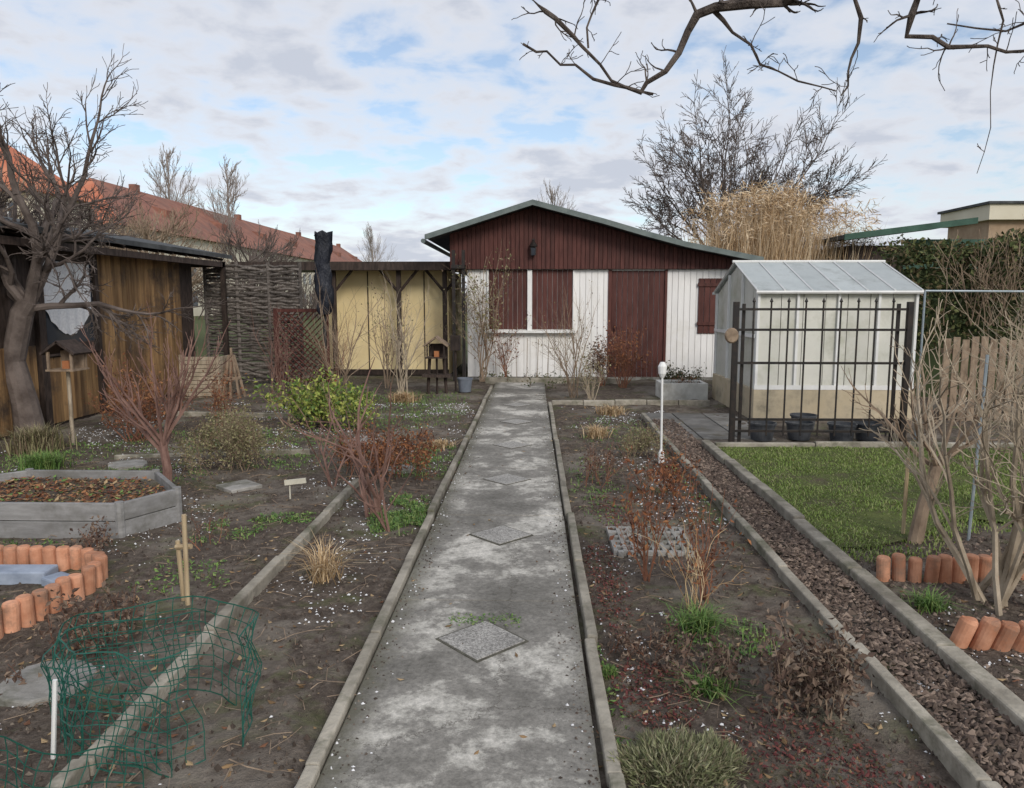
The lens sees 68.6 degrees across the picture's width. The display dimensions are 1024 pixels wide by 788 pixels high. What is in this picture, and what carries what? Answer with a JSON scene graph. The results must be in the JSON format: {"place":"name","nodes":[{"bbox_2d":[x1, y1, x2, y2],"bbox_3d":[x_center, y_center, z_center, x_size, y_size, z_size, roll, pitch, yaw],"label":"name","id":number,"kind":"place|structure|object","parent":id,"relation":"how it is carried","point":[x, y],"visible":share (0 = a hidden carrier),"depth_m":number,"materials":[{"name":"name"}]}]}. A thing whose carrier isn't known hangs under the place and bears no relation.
{"place":"outdoors","nodes":[
{"label":"outdoors","id":0,"kind":"place"},
{"bbox_2d":[1,192,90,228],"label":"walls","id":1,"kind":"structure","parent":0,"point":[23,193],"depth_m":50.42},
{"bbox_2d":[0,145,98,203],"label":"roof","id":2,"kind":"structure","parent":1,"relation":"on","point":[12,150],"depth_m":51.56,"materials":[{"name":"orange tile"}]},
{"bbox_2d":[39,339,91,444],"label":"bird feeder house","id":3,"kind":"structure","parent":0,"point":[73,353],"depth_m":8.16,"materials":[{"name":"brown wood"}]},
{"bbox_2d":[194,312,467,379],"bbox_3d":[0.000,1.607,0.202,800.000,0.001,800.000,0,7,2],"label":"ground","id":4,"kind":"structure","parent":0,"point":[201,338],"depth_m":25.73,"materials":[{"name":"soil"}]},
{"bbox_2d":[95,195,229,292],"bbox_3d":[-10.831,-3.625,22.919,3.348,4.688,3.846,4,8,27],"label":"bare garden tree","id":5,"kind":"object","parent":4,"relation":"on","point":[144,232],"visible":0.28,"depth_m":22.43,"materials":[{"name":"beige plant"}]},
{"bbox_2d":[143,143,198,205],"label":"poplar tree","id":6,"kind":"object","parent":4,"relation":"on","point":[167,177],"visible":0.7,"depth_m":90.10,"materials":[{"name":"grey plant"}]},
{"bbox_2d":[114,199,237,302],"bbox_3d":[-12.279,-4.260,26.620,4.855,5.027,4.911,-4,8,-26],"label":"bare garden tree","id":7,"kind":"object","parent":4,"relation":"on","point":[183,239],"visible":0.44,"depth_m":26.05,"materials":[{"name":"beige plant"}]},
{"bbox_2d":[97,226,317,315],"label":"walls","id":8,"kind":"structure","parent":4,"relation":"on","point":[197,311],"depth_m":77.61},
{"bbox_2d":[74,178,361,261],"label":"roof","id":9,"kind":"structure","parent":8,"relation":"on","point":[203,222],"depth_m":81.49,"materials":[{"name":"red tile"}]},
{"bbox_2d":[187,154,249,234],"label":"poplar tree","id":10,"kind":"object","parent":4,"relation":"on","point":[228,196],"visible":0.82,"depth_m":88.03,"materials":[{"name":"grey plant"}]},
{"bbox_2d":[114,411,367,459],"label":"bed kerb","id":11,"kind":"structure","parent":4,"relation":"on","point":[254,414],"depth_m":7.76,"materials":[{"name":"concrete"}]},
{"bbox_2d":[186,220,300,338],"bbox_3d":[-9.670,-4.069,26.869,4.894,4.587,5.163,0,7,2],"label":"bare garden tree","id":12,"kind":"object","parent":4,"relation":"on","point":[253,250],"visible":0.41,"depth_m":26.84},
{"bbox_2d":[198,224,313,349],"bbox_3d":[-8.236,-3.399,23.735,3.737,4.037,3.872,4,8,31],"label":"bare garden tree","id":13,"kind":"object","parent":4,"relation":"on","point":[230,250],"visible":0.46,"depth_m":23.91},
{"bbox_2d":[231,261,461,376],"bbox_3d":[-3.277,-1.747,17.261,4.763,2.370,3.900,0,7,2],"label":"yellow annex","id":14,"kind":"object","parent":4,"relation":"on","point":[412,277],"visible":0.66,"depth_m":15.96,"materials":[{"name":"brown wood"}]},
{"bbox_2d":[295,386,492,787],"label":"path kerb","id":15,"kind":"structure","parent":4,"relation":"on","point":[319,754],"depth_m":3.40,"materials":[{"name":"concrete"}]},
{"bbox_2d":[548,402,625,787],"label":"path kerb","id":16,"kind":"structure","parent":4,"relation":"on","point":[614,775],"depth_m":3.37,"materials":[{"name":"concrete"}]},
{"bbox_2d":[485,377,709,405],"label":"front kerb","id":17,"kind":"structure","parent":4,"relation":"on","point":[494,380],"depth_m":11.40,"materials":[{"name":"concrete"}]},
{"bbox_2d":[468,269,728,376],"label":"house wall","id":18,"kind":"structure","parent":4,"relation":"on","point":[638,270],"depth_m":14.88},
{"bbox_2d":[485,270,575,332],"bbox_3d":[0.354,-1.829,14.823,1.810,1.240,0.160,0,7,2],"label":"window frame","id":19,"kind":"object","parent":18,"relation":"attached to","point":[529,301],"visible":0.8,"depth_m":14.83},
{"bbox_2d":[489,270,572,328],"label":"window shutters","id":20,"kind":"object","parent":19,"relation":"in","point":[540,300],"depth_m":14.89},
{"bbox_2d":[451,209,730,274],"bbox_3d":[1.732,-3.331,16.990,5.780,1.180,4.775,0,7,2],"label":"cladding","id":21,"kind":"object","parent":18,"relation":"on","point":[459,270],"visible":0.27,"depth_m":14.65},
{"bbox_2d":[428,205,747,259],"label":"roof","id":22,"kind":"structure","parent":21,"relation":"on","point":[443,241],"depth_m":14.56,"materials":[{"name":"metal"}]},
{"bbox_2d":[424,199,763,259],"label":"fascia","id":23,"kind":"structure","parent":22,"relation":"attached to","point":[594,219],"depth_m":14.07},
{"bbox_2d":[450,207,737,268],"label":"gable boards","id":24,"kind":"object","parent":21,"relation":"attached to","point":[657,251],"visible":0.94,"depth_m":14.63,"materials":[{"name":"wood"}]},
{"bbox_2d":[467,270,727,376],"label":"white wall boards","id":25,"kind":"object","parent":18,"relation":"on","point":[681,295],"depth_m":14.93,"materials":[{"name":"wood"}]},
{"bbox_2d":[697,278,722,333],"bbox_3d":[4.009,-1.732,14.775,0.720,1.080,0.045,0,7,2],"label":"side shutter","id":26,"kind":"object","parent":25,"relation":"attached to","point":[706,323],"visible":0.62,"depth_m":14.78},
{"bbox_2d":[607,270,667,376],"bbox_3d":[2.479,-1.382,14.873,1.160,2.140,0.080,0,7,2],"label":"door","id":27,"kind":"structure","parent":18,"relation":"attached to","point":[617,290],"depth_m":14.87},
{"bbox_2d":[620,45,886,247],"bbox_3d":[7.383,-6.036,22.955,7.905,9.463,6.257,-4,8,-31],"label":"bare tree","id":28,"kind":"object","parent":4,"relation":"on","point":[700,179],"visible":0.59,"depth_m":22.88,"materials":[{"name":"plant"}]},
{"bbox_2d":[511,0,1023,172],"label":"overhanging tree","id":29,"kind":"object","parent":4,"relation":"on","point":[715,8],"visible":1,"depth_m":2.83,"materials":[{"name":"brown plant"}]},
{"bbox_2d":[668,173,895,259],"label":"tall straw grass","id":30,"kind":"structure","parent":4,"relation":"on","point":[761,235],"depth_m":19.89,"materials":[{"name":"plant"}]},
{"bbox_2d":[641,413,1002,787],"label":"bed kerb","id":31,"kind":"structure","parent":4,"relation":"on","point":[962,767],"depth_m":3.09,"materials":[{"name":"concrete"}]},
{"bbox_2d":[701,440,1023,733],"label":"lawn kerb","id":32,"kind":"structure","parent":4,"relation":"on","point":[986,684],"depth_m":4.05,"materials":[{"name":"concrete"}]},
{"bbox_2d":[809,217,1002,269],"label":"green shed","id":33,"kind":"structure","parent":4,"relation":"on","point":[860,250],"depth_m":19.31,"materials":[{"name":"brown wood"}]},
{"bbox_2d":[871,228,1023,397],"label":"evergreen hedge","id":34,"kind":"object","parent":4,"relation":"on","point":[910,253],"visible":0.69,"depth_m":12.05,"materials":[{"name":"green plant"}]},
{"bbox_2d":[911,226,1023,325],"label":"hedge bare twigs","id":35,"kind":"object","parent":34,"relation":"attached to","point":[985,281],"visible":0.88,"depth_m":11.65,"materials":[{"name":"beige plant"}]},
{"bbox_2d":[315,381,600,787],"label":"garden path","id":36,"kind":"structure","parent":0,"point":[444,710],"depth_m":3.37,"materials":[{"name":"concrete"}]},
{"bbox_2d":[0,378,1023,787],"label":"garden soil","id":37,"kind":"structure","parent":0,"point":[316,712],"depth_m":3.92,"materials":[{"name":"soil"}]},
{"bbox_2d":[0,564,69,585],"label":"slate blocks","id":38,"kind":"object","parent":37,"relation":"on","point":[41,574],"depth_m":4.22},
{"bbox_2d":[6,445,78,472],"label":"green grass tuft","id":39,"kind":"object","parent":37,"relation":"on","point":[44,461],"visible":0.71,"depth_m":7.01,"materials":[{"name":"green plant"}]},
{"bbox_2d":[0,419,89,458],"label":"green grass tuft","id":40,"kind":"object","parent":37,"relation":"on","point":[27,441],"visible":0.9,"depth_m":7.77,"materials":[{"name":"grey plant"}]},
{"bbox_2d":[0,659,97,706],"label":"stepping stone","id":41,"kind":"object","parent":37,"relation":"on","point":[33,691],"visible":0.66,"depth_m":3.07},
{"bbox_2d":[0,544,107,638],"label":"terracotta edging","id":42,"kind":"object","parent":37,"relation":"on","point":[19,612],"visible":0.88,"depth_m":4.07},
{"bbox_2d":[0,736,143,787],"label":"green wire mesh","id":43,"kind":"object","parent":37,"relation":"on","point":[42,753],"visible":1,"depth_m":2.32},
{"bbox_2d":[0,576,155,694],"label":"withered plant","id":44,"kind":"object","parent":37,"relation":"on","point":[67,616],"visible":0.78,"depth_m":3.44,"materials":[{"name":"brown plant"}]},
{"bbox_2d":[0,468,182,538],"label":"raised planter","id":45,"kind":"object","parent":37,"relation":"on","point":[59,504],"visible":1,"depth_m":5.27,"materials":[{"name":"wood"}]},
{"bbox_2d":[0,45,230,434],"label":"old apple tree","id":46,"kind":"object","parent":37,"relation":"on","point":[22,393],"visible":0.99,"depth_m":8.48,"materials":[{"name":"plant"}]},
{"bbox_2d":[0,216,231,440],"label":"wooden shed","id":47,"kind":"structure","parent":37,"relation":"on","point":[140,279],"depth_m":10.53,"materials":[{"name":"brown wood"}]},
{"bbox_2d":[43,259,94,343],"bbox_3d":[-5.756,-1.196,9.734,0.039,1.050,1.100,0,7,2],"label":"curtained window","id":48,"kind":"structure","parent":47,"relation":"in","point":[60,323],"depth_m":9.69,"materials":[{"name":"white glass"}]},
{"bbox_2d":[40,611,201,777],"bbox_3d":[-1.499,1.121,2.816,0.540,0.287,0.818,-2,7,-15],"label":"green wire mesh","id":49,"kind":"object","parent":37,"relation":"on","point":[48,677],"visible":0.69,"depth_m":2.71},
{"bbox_2d":[79,353,201,442],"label":"redbrown bush","id":50,"kind":"object","parent":37,"relation":"on","point":[148,404],"visible":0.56,"depth_m":8.43,"materials":[{"name":"orange plant"}]},
{"bbox_2d":[52,595,261,774],"bbox_3d":[-1.303,1.052,2.766,0.714,0.437,0.550,0,7,2],"label":"green wire mesh","id":51,"kind":"object","parent":37,"relation":"on","point":[62,690],"visible":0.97,"depth_m":2.72,"materials":[{"name":"metal"}]},
{"bbox_2d":[80,301,233,481],"bbox_3d":[-2.965,0.019,6.315,1.116,1.600,0.803,-4,8,-29],"label":"young fruit tree","id":52,"kind":"object","parent":37,"relation":"on","point":[159,441],"visible":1,"depth_m":6.23,"materials":[{"name":"brown plant"}]},
{"bbox_2d":[174,514,192,605],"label":"wooden stakes","id":53,"kind":"object","parent":37,"relation":"on","point":[185,546],"visible":0.95,"depth_m":3.92,"materials":[{"name":"brown wood"}]},
{"bbox_2d":[45,479,358,787],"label":"bed kerb","id":54,"kind":"structure","parent":37,"relation":"on","point":[258,583],"depth_m":3.30,"materials":[{"name":"concrete"}]},
{"bbox_2d":[178,355,234,397],"bbox_3d":[-5.065,-0.316,12.482,0.650,0.720,0.630,0,7,2],"label":"wooden compost box","id":55,"kind":"object","parent":37,"relation":"on","point":[201,366],"visible":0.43,"depth_m":12.21,"materials":[{"name":"brown wood"}]},
{"bbox_2d":[157,394,298,479],"bbox_3d":[-2.759,0.375,7.040,1.277,0.729,1.135,7,10,44],"label":"grey green bush","id":56,"kind":"object","parent":37,"relation":"on","point":[233,438],"visible":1,"depth_m":6.92,"materials":[{"name":"beige plant"}]},
{"bbox_2d":[202,262,304,383],"bbox_3d":[-4.872,-1.325,14.179,1.868,2.300,0.120,0,7,2],"label":"woven fence","id":57,"kind":"object","parent":37,"relation":"on","point":[266,300],"visible":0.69,"depth_m":14.13,"materials":[{"name":"wicker"}]},
{"bbox_2d":[245,302,314,401],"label":"bare shrub","id":58,"kind":"object","parent":37,"relation":"on","point":[276,370],"visible":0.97,"depth_m":11.72,"materials":[{"name":"brown plant"}]},
{"bbox_2d":[273,308,330,386],"bbox_3d":[-3.835,-0.838,13.710,1.000,1.450,0.060,0,7,2],"label":"brown trellis","id":59,"kind":"object","parent":37,"relation":"on","point":[282,311],"visible":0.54,"depth_m":13.68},
{"bbox_2d":[242,361,378,430],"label":"rhododendron bush","id":60,"kind":"object","parent":37,"relation":"on","point":[315,399],"visible":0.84,"depth_m":9.39,"materials":[{"name":"green plant"}]},
{"bbox_2d":[314,230,333,381],"bbox_3d":[-3.244,-1.421,13.017,0.338,2.780,0.266,0,7,2],"label":"wrapped parasol","id":61,"kind":"object","parent":37,"relation":"on","point":[323,248],"visible":0.98,"depth_m":12.88,"materials":[{"name":"black fabric"}]},
{"bbox_2d":[260,530,396,586],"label":"dry grass clump","id":62,"kind":"object","parent":37,"relation":"on","point":[322,560],"visible":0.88,"depth_m":4.26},
{"bbox_2d":[277,357,405,517],"bbox_3d":[-1.168,0.342,5.501,0.843,1.181,1.161,0,7,2],"label":"rose bush","id":63,"kind":"object","parent":37,"relation":"on","point":[367,482],"visible":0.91,"depth_m":5.49,"materials":[{"name":"brown plant"}]},
{"bbox_2d":[290,266,395,401],"bbox_3d":[-2.643,-0.944,11.689,1.554,2.197,1.401,7,10,44],"label":"bare shrub","id":64,"kind":"object","parent":37,"relation":"on","point":[336,360],"visible":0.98,"depth_m":11.50,"materials":[{"name":"beige plant"}]},
{"bbox_2d":[307,385,379,430],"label":"rhododendron bush","id":65,"kind":"object","parent":37,"relation":"on","point":[352,410],"visible":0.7,"depth_m":9.16,"materials":[{"name":"green plant"}]},
{"bbox_2d":[319,405,415,531],"bbox_3d":[-0.965,0.521,5.022,0.673,0.946,0.382,-4,8,-28],"label":"rose bush","id":66,"kind":"object","parent":37,"relation":"on","point":[381,520],"visible":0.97,"depth_m":5.08,"materials":[{"name":"brown plant"}]},
{"bbox_2d":[349,266,415,387],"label":"bare shrub","id":67,"kind":"object","parent":37,"relation":"on","point":[385,347],"visible":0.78,"depth_m":13.54,"materials":[{"name":"beige plant"}]},
{"bbox_2d":[325,415,441,488],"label":"rust spirea bush","id":68,"kind":"object","parent":37,"relation":"on","point":[407,444],"visible":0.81,"depth_m":6.74,"materials":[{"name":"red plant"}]},
{"bbox_2d":[0,390,789,745],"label":"ground weeds","id":69,"kind":"object","parent":37,"relation":"on","point":[394,522],"visible":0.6,"depth_m":5.59,"materials":[{"name":"green plant"}]},
{"bbox_2d":[368,271,439,395],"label":"bare shrub","id":70,"kind":"object","parent":37,"relation":"on","point":[406,366],"visible":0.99,"depth_m":12.30,"materials":[{"name":"beige plant"}]},
{"bbox_2d":[1,412,830,787],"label":"dry twigs","id":71,"kind":"object","parent":37,"relation":"on","point":[351,590],"visible":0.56,"depth_m":3.90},
{"bbox_2d":[422,335,460,393],"bbox_3d":[-1.200,-0.493,12.775,0.640,1.002,0.300,0,7,2],"label":"feeder stand","id":72,"kind":"object","parent":37,"relation":"on","point":[455,343],"visible":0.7,"depth_m":12.75,"materials":[{"name":"brown wood"}]},
{"bbox_2d":[451,250,465,380],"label":"porch posts","id":73,"kind":"object","parent":37,"relation":"on","point":[454,266],"visible":0.79,"depth_m":14.54,"materials":[{"name":"black wood"}]},
{"bbox_2d":[440,239,530,381],"bbox_3d":[-0.510,-1.749,14.454,1.594,3.099,1.892,-3,8,-24],"label":"climbing shrub","id":74,"kind":"object","parent":37,"relation":"on","point":[483,324],"visible":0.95,"depth_m":14.50,"materials":[{"name":"beige plant"}]},
{"bbox_2d":[0,402,1021,787],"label":"hail patches","id":75,"kind":"object","parent":37,"relation":"on","point":[442,500],"visible":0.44,"depth_m":5.01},
{"bbox_2d":[0,394,1023,787],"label":"fallen leaves","id":76,"kind":"object","parent":37,"relation":"on","point":[446,626],"visible":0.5,"depth_m":3.35,"materials":[{"name":"brown plant"}]},
{"bbox_2d":[524,280,599,397],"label":"bare shrub","id":77,"kind":"object","parent":37,"relation":"on","point":[575,361],"visible":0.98,"depth_m":12.19,"materials":[{"name":"beige plant"}]},
{"bbox_2d":[578,437,633,486],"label":"plant","id":78,"kind":"object","parent":37,"relation":"on","point":[598,463],"visible":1,"depth_m":6.50,"materials":[{"name":"brown plant"}]},
{"bbox_2d":[585,314,654,387],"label":"russet bush","id":79,"kind":"object","parent":37,"relation":"on","point":[621,359],"visible":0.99,"depth_m":13.56,"materials":[{"name":"orange plant"}]},
{"bbox_2d":[617,420,670,459],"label":"plant","id":80,"kind":"object","parent":37,"relation":"on","point":[644,440],"visible":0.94,"depth_m":7.66,"materials":[{"name":"beige plant"}]},
{"bbox_2d":[606,526,694,557],"bbox_3d":[0.903,0.971,4.937,0.516,0.045,0.544,0,7,2],"label":"perforated paver","id":81,"kind":"object","parent":37,"relation":"on","point":[619,551],"visible":0.61,"depth_m":4.87,"materials":[{"name":"concrete"}]},
{"bbox_2d":[599,611,706,676],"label":"withered plant","id":82,"kind":"object","parent":37,"relation":"on","point":[626,641],"visible":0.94,"depth_m":3.38,"materials":[{"name":"brown plant"}]},
{"bbox_2d":[608,444,703,581],"bbox_3d":[0.770,0.688,4.240,0.560,0.803,0.418,-4,8,-26],"label":"rust rose bush","id":83,"kind":"object","parent":37,"relation":"on","point":[643,549],"visible":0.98,"depth_m":4.24,"materials":[{"name":"brown plant"}]},
{"bbox_2d":[602,722,738,787],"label":"heath mound","id":84,"kind":"object","parent":37,"relation":"on","point":[654,756],"visible":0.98,"depth_m":2.51,"materials":[{"name":"green plant"}]},
{"bbox_2d":[642,437,702,502],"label":"rust rose bush","id":85,"kind":"object","parent":37,"relation":"on","point":[667,476],"visible":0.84,"depth_m":6.01,"materials":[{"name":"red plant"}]},
{"bbox_2d":[655,380,707,399],"bbox_3d":[2.777,-0.069,12.317,0.740,0.270,0.600,0,7,2],"label":"white planter trough","id":86,"kind":"object","parent":37,"relation":"on","point":[683,390],"visible":0.86,"depth_m":12.02,"materials":[{"name":"concrete"}]},
{"bbox_2d":[634,517,751,610],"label":"straw stem plant","id":87,"kind":"object","parent":37,"relation":"on","point":[692,571],"visible":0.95,"depth_m":3.84,"materials":[{"name":"beige plant"}]},
{"bbox_2d":[655,481,750,603],"bbox_3d":[1.040,0.788,4.035,0.448,0.655,0.361,-1,7,-10],"label":"rust rose bush","id":88,"kind":"object","parent":37,"relation":"on","point":[711,557],"visible":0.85,"depth_m":3.99,"materials":[{"name":"brown plant"}]},
{"bbox_2d":[661,619,760,700],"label":"withered plant","id":89,"kind":"object","parent":37,"relation":"on","point":[720,659],"visible":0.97,"depth_m":3.08,"materials":[{"name":"beige plant"}]},
{"bbox_2d":[646,413,775,440],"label":"patio slabs","id":90,"kind":"structure","parent":37,"relation":"on","point":[713,427],"depth_m":9.57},
{"bbox_2d":[648,592,774,642],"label":"green grass tuft","id":91,"kind":"object","parent":37,"relation":"on","point":[702,621],"visible":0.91,"depth_m":3.63,"materials":[{"name":"green plant"}]},
{"bbox_2d":[657,660,769,719],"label":"green grass tuft","id":92,"kind":"object","parent":37,"relation":"on","point":[706,684],"visible":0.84,"depth_m":3.04,"materials":[{"name":"green plant"}]},
{"bbox_2d":[683,725,750,786],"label":"heath mound","id":93,"kind":"object","parent":37,"relation":"on","point":[735,757],"visible":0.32,"depth_m":2.58,"materials":[{"name":"green plant"}]},
{"bbox_2d":[583,491,945,787],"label":"red sedum groundcover","id":94,"kind":"object","parent":37,"relation":"on","point":[790,756],"visible":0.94,"depth_m":2.83,"materials":[{"name":"plant"}]},
{"bbox_2d":[712,260,923,419],"bbox_3d":[4.285,-0.856,10.968,2.180,2.169,2.424,0,7,2],"label":"greenhouse","id":95,"kind":"object","parent":37,"relation":"on","point":[780,283],"visible":0.86,"depth_m":9.93,"materials":[{"name":"plastic"}]},
{"bbox_2d":[748,600,887,729],"bbox_3d":[1.170,1.040,2.881,0.579,0.443,0.522,0,7,2],"label":"withered plant","id":96,"kind":"object","parent":37,"relation":"on","point":[816,691],"visible":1,"depth_m":2.85,"materials":[{"name":"beige plant"}]},
{"bbox_2d":[724,297,914,441],"bbox_3d":[3.288,-0.230,8.140,2.014,1.630,0.180,0,7,2],"label":"iron fence","id":97,"kind":"object","parent":37,"relation":"on","point":[731,335],"visible":0.94,"depth_m":8.13,"materials":[{"name":"black metal"}]},
{"bbox_2d":[643,419,1023,787],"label":"bark mulch","id":98,"kind":"object","parent":37,"relation":"on","point":[971,744],"visible":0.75,"depth_m":3.61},
{"bbox_2d":[718,445,1023,565],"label":"lawn grass","id":99,"kind":"structure","parent":37,"relation":"on","point":[821,489],"depth_m":6.26,"materials":[{"name":"plant"}]},
{"bbox_2d":[841,347,1023,543],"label":"fruit tree","id":100,"kind":"object","parent":37,"relation":"on","point":[917,530],"visible":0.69,"depth_m":4.90,"materials":[{"name":"beige plant"}]},
{"bbox_2d":[859,298,1023,615],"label":"pale fig bush","id":101,"kind":"object","parent":37,"relation":"on","point":[1004,574],"visible":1,"depth_m":3.82,"materials":[{"name":"beige plant"}]},
{"bbox_2d":[897,582,985,615],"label":"green grass tuft","id":102,"kind":"object","parent":37,"relation":"on","point":[931,602],"visible":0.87,"depth_m":3.85,"materials":[{"name":"green plant"}]},
{"bbox_2d":[876,552,1023,583],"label":"terracotta edging","id":103,"kind":"object","parent":37,"relation":"on","point":[942,568],"visible":0.49,"depth_m":4.24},
{"bbox_2d":[934,256,1023,420],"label":"pale tangled shrub","id":104,"kind":"object","parent":37,"relation":"on","point":[996,338],"visible":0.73,"depth_m":6.91,"materials":[{"name":"beige plant"}]},
{"bbox_2d":[938,336,1023,421],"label":"picket fence","id":105,"kind":"object","parent":37,"relation":"on","point":[973,349],"visible":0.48,"depth_m":9.87,"materials":[{"name":"beige wood"}]},
{"bbox_2d":[950,615,1023,652],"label":"terracotta edging","id":106,"kind":"object","parent":37,"relation":"on","point":[988,633],"visible":0.88,"depth_m":3.42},
{"bbox_2d":[0,0,1023,300],"label":"sky","id":107,"kind":"structure","parent":0,"point":[409,120],"materials":[{"name":"blue"}]},
{"bbox_2d":[947,220,1023,264],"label":"walls","id":108,"kind":"structure","parent":0,"point":[969,231],"depth_m":30.14,"materials":[{"name":"paint"}]},
{"bbox_2d":[940,204,1023,227],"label":"roof band","id":109,"kind":"object","parent":108,"relation":"on","point":[987,212],"visible":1,"depth_m":29.61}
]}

